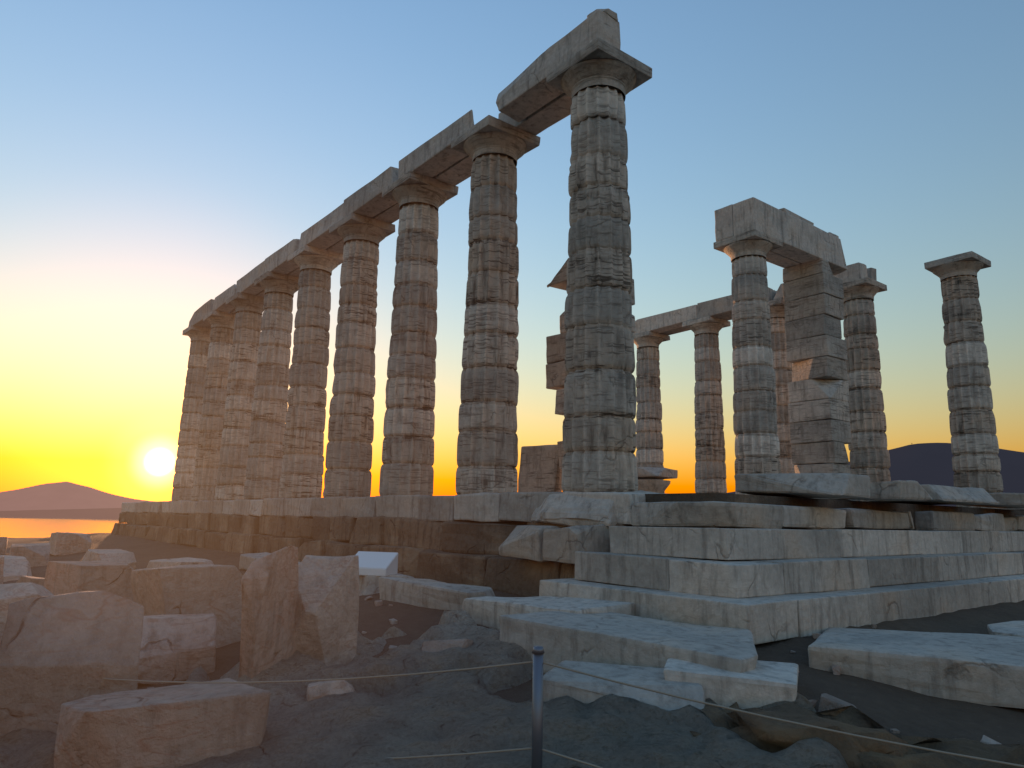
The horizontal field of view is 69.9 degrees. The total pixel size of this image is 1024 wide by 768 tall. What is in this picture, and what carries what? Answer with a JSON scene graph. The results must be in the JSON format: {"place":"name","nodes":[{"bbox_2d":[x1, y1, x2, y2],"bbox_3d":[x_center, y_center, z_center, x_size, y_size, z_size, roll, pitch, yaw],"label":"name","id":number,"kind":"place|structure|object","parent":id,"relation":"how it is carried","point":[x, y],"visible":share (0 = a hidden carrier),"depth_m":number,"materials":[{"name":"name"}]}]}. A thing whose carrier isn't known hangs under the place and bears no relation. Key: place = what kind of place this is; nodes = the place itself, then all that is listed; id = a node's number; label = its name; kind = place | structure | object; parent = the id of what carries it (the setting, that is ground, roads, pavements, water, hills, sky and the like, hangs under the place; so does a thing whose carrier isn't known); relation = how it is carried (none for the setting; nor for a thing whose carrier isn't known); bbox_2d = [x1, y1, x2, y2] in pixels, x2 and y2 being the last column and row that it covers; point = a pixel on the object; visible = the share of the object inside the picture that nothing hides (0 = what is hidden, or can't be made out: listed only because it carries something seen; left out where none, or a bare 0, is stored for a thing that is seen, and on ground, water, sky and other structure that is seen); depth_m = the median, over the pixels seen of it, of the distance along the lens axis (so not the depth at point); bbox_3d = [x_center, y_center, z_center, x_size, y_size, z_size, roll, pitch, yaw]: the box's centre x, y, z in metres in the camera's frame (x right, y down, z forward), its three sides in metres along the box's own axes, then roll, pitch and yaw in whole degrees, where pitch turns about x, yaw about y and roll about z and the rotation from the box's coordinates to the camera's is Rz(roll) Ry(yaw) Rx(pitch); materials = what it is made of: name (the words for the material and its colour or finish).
{"place":"outdoors","nodes":[
{"label":"outdoors","id":0,"kind":"place"},
{"bbox_2d":[0,518,118,537],"bbox_3d":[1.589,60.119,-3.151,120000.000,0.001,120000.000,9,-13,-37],"label":"sea","id":1,"kind":"structure","parent":0,"point":[28,527],"depth_m":2547.01,"materials":[{"name":"orange liquid"}]},
{"bbox_2d":[0,508,121,518],"bbox_3d":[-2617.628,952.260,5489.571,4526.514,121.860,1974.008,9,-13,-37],"label":"sea","id":2,"kind":"structure","parent":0,"point":[105,513],"depth_m":5010.28,"materials":[{"name":"liquid"}]},
{"bbox_2d":[0,482,153,510],"bbox_3d":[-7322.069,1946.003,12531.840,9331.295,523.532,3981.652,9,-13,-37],"label":"mountain","id":3,"kind":"structure","parent":0,"point":[59,495],"depth_m":11818.93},
{"bbox_2d":[0,0,1023,501],"label":"sky","id":4,"kind":"structure","parent":0,"point":[154,154],"materials":[{"name":"blue"}]},
{"bbox_2d":[3,533,1023,744],"bbox_3d":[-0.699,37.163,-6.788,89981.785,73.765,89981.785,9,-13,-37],"label":"ground","id":5,"kind":"structure","parent":0,"point":[904,712],"depth_m":6.14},
{"bbox_2d":[0,532,472,767],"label":"fallen block pile","id":6,"kind":"object","parent":5,"relation":"on","point":[73,634],"visible":0.86,"depth_m":5.15,"materials":[{"name":"stone"}]},
{"bbox_2d":[0,609,847,767],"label":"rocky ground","id":7,"kind":"structure","parent":5,"relation":"on","point":[371,722],"depth_m":4.28,"materials":[{"name":"grey stone"}]},
{"bbox_2d":[531,646,544,767],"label":"barrier post","id":8,"kind":"object","parent":5,"relation":"on","point":[538,652],"visible":1,"depth_m":3.57,"materials":[{"name":"silver metal"}]},
{"bbox_2d":[386,747,602,767],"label":"barrier rope","id":9,"kind":"object","parent":8,"relation":"attached to","point":[529,748],"visible":0.26,"depth_m":3.64,"materials":[{"name":"beige fabric"}]},
{"bbox_2d":[103,661,1023,767],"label":"barrier rope","id":10,"kind":"object","parent":8,"relation":"attached to","point":[831,730],"visible":0.83,"depth_m":3.51,"materials":[{"name":"beige fabric"}]},
{"bbox_2d":[111,493,1023,596],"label":"foundation","id":11,"kind":"object","parent":5,"relation":"on","point":[465,552],"visible":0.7,"depth_m":11.82,"materials":[{"name":"grey stone"}]},
{"bbox_2d":[121,491,1023,530],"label":"stylobate","id":12,"kind":"object","parent":11,"relation":"on","point":[636,509],"visible":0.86,"depth_m":10.44,"materials":[{"name":"stone"}]},
{"bbox_2d":[171,325,210,500],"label":"column","id":13,"kind":"structure","parent":12,"relation":"on","point":[189,432],"depth_m":25.49,"materials":[{"name":"stone"}]},
{"bbox_2d":[191,310,235,500],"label":"column","id":14,"kind":"structure","parent":12,"relation":"on","point":[207,458],"depth_m":23.54,"materials":[{"name":"stone"}]},
{"bbox_2d":[215,292,263,499],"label":"column","id":15,"kind":"structure","parent":12,"relation":"on","point":[231,479],"depth_m":21.59,"materials":[{"name":"stone"}]},
{"bbox_2d":[243,271,299,499],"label":"column","id":16,"kind":"structure","parent":12,"relation":"on","point":[266,437],"depth_m":19.64,"materials":[{"name":"stone"}]},
{"bbox_2d":[279,245,343,497],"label":"column","id":17,"kind":"structure","parent":12,"relation":"on","point":[302,470],"depth_m":17.67,"materials":[{"name":"stone"}]},
{"bbox_2d":[323,212,394,496],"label":"column","id":18,"kind":"structure","parent":12,"relation":"on","point":[348,463],"depth_m":15.71,"materials":[{"name":"stone"}]},
{"bbox_2d":[188,8,620,327],"bbox_3d":[-4.905,-3.534,18.563,1.022,0.624,21.142,9,-13,-37],"label":"architrave","id":19,"kind":"object","parent":18,"relation":"on","point":[530,100],"visible":0.52,"depth_m":13.43,"materials":[{"name":"stone"}]},
{"bbox_2d":[379,170,458,495],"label":"column","id":20,"kind":"structure","parent":12,"relation":"on","point":[408,440],"depth_m":13.73,"materials":[{"name":"stone"}]},
{"bbox_2d":[451,115,539,494],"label":"column","id":21,"kind":"structure","parent":12,"relation":"on","point":[494,149],"depth_m":11.76,"materials":[{"name":"stone"}]},
{"bbox_2d":[518,258,635,491],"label":"ruined wall pillar","id":22,"kind":"structure","parent":12,"relation":"on","point":[540,469],"depth_m":13.60,"materials":[{"name":"stone"}]},
{"bbox_2d":[546,37,651,491],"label":"column","id":23,"kind":"structure","parent":12,"relation":"on","point":[597,80],"depth_m":9.80,"materials":[{"name":"stone"}]},
{"bbox_2d":[633,331,669,492],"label":"column","id":24,"kind":"structure","parent":12,"relation":"on","point":[649,443],"depth_m":25.26,"materials":[{"name":"stone"}]},
{"bbox_2d":[633,262,876,334],"bbox_3d":[7.081,-2.435,23.155,0.989,0.580,8.467,9,-13,-37],"label":"architrave","id":25,"kind":"object","parent":24,"relation":"on","point":[668,323],"visible":0.53,"depth_m":23.57,"materials":[{"name":"stone"}]},
{"bbox_2d":[637,467,677,493],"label":"stone blocks","id":26,"kind":"structure","parent":12,"relation":"on","point":[656,486],"depth_m":16.78,"materials":[{"name":"stone"}]},
{"bbox_2d":[682,316,730,492],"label":"column","id":27,"kind":"structure","parent":12,"relation":"on","point":[710,466],"depth_m":23.21,"materials":[{"name":"stone"}]},
{"bbox_2d":[713,229,782,494],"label":"column","id":28,"kind":"structure","parent":12,"relation":"on","point":[757,442],"depth_m":16.28,"materials":[{"name":"grey stone"}]},
{"bbox_2d":[714,197,846,274],"bbox_3d":[6.842,-3.652,18.169,4.484,1.150,1.071,9,-13,-37],"label":"architrave","id":29,"kind":"object","parent":28,"relation":"on","point":[804,240],"visible":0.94,"depth_m":17.36,"materials":[{"name":"grey stone"}]},
{"bbox_2d":[769,298,795,472],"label":"column","id":30,"kind":"structure","parent":12,"relation":"on","point":[782,367],"depth_m":21.26,"materials":[{"name":"stone"}]},
{"bbox_2d":[782,258,851,473],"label":"stone pillar","id":31,"kind":"structure","parent":12,"relation":"on","point":[818,393],"depth_m":17.86,"materials":[{"name":"stone"}]},
{"bbox_2d":[842,277,890,501],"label":"column","id":32,"kind":"structure","parent":12,"relation":"on","point":[869,454],"depth_m":19.29,"materials":[{"name":"stone"}]},
{"bbox_2d":[924,251,1002,508],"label":"column","id":33,"kind":"structure","parent":12,"relation":"on","point":[976,463],"depth_m":17.34,"materials":[{"name":"stone"}]},
{"bbox_2d":[498,473,1023,563],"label":"stone blocks","id":34,"kind":"structure","parent":11,"relation":"on","point":[588,521],"depth_m":8.88,"materials":[{"name":"stone"}]},
{"bbox_2d":[147,591,1000,743],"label":"rubble stones","id":35,"kind":"object","parent":5,"relation":"on","point":[828,702],"visible":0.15,"depth_m":4.46,"materials":[{"name":"stone"}]},
{"bbox_2d":[239,552,1023,710],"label":"stone slabs","id":36,"kind":"structure","parent":5,"relation":"on","point":[620,641],"depth_m":5.29,"materials":[{"name":"stone"}]},
{"bbox_2d":[356,551,397,575],"bbox_3d":[-1.916,2.449,9.993,0.620,0.296,0.360,-2,-11,17],"label":"info sign","id":37,"kind":"object","parent":36,"relation":"on","point":[379,563],"visible":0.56,"depth_m":9.93,"materials":[{"name":"white"}]},
{"bbox_2d":[539,526,1023,644],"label":"stone steps","id":38,"kind":"structure","parent":5,"relation":"on","point":[763,585],"depth_m":7.46,"materials":[{"name":"stone"}]},
{"bbox_2d":[690,702,1023,767],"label":"brown rocks","id":39,"kind":"object","parent":5,"relation":"on","point":[768,735],"visible":0.53,"depth_m":3.79,"materials":[{"name":"stone"}]},
{"bbox_2d":[727,443,1023,505],"bbox_3d":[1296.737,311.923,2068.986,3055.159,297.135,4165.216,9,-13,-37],"label":"hill","id":40,"kind":"structure","parent":0,"point":[925,463],"depth_m":1957.40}
]}

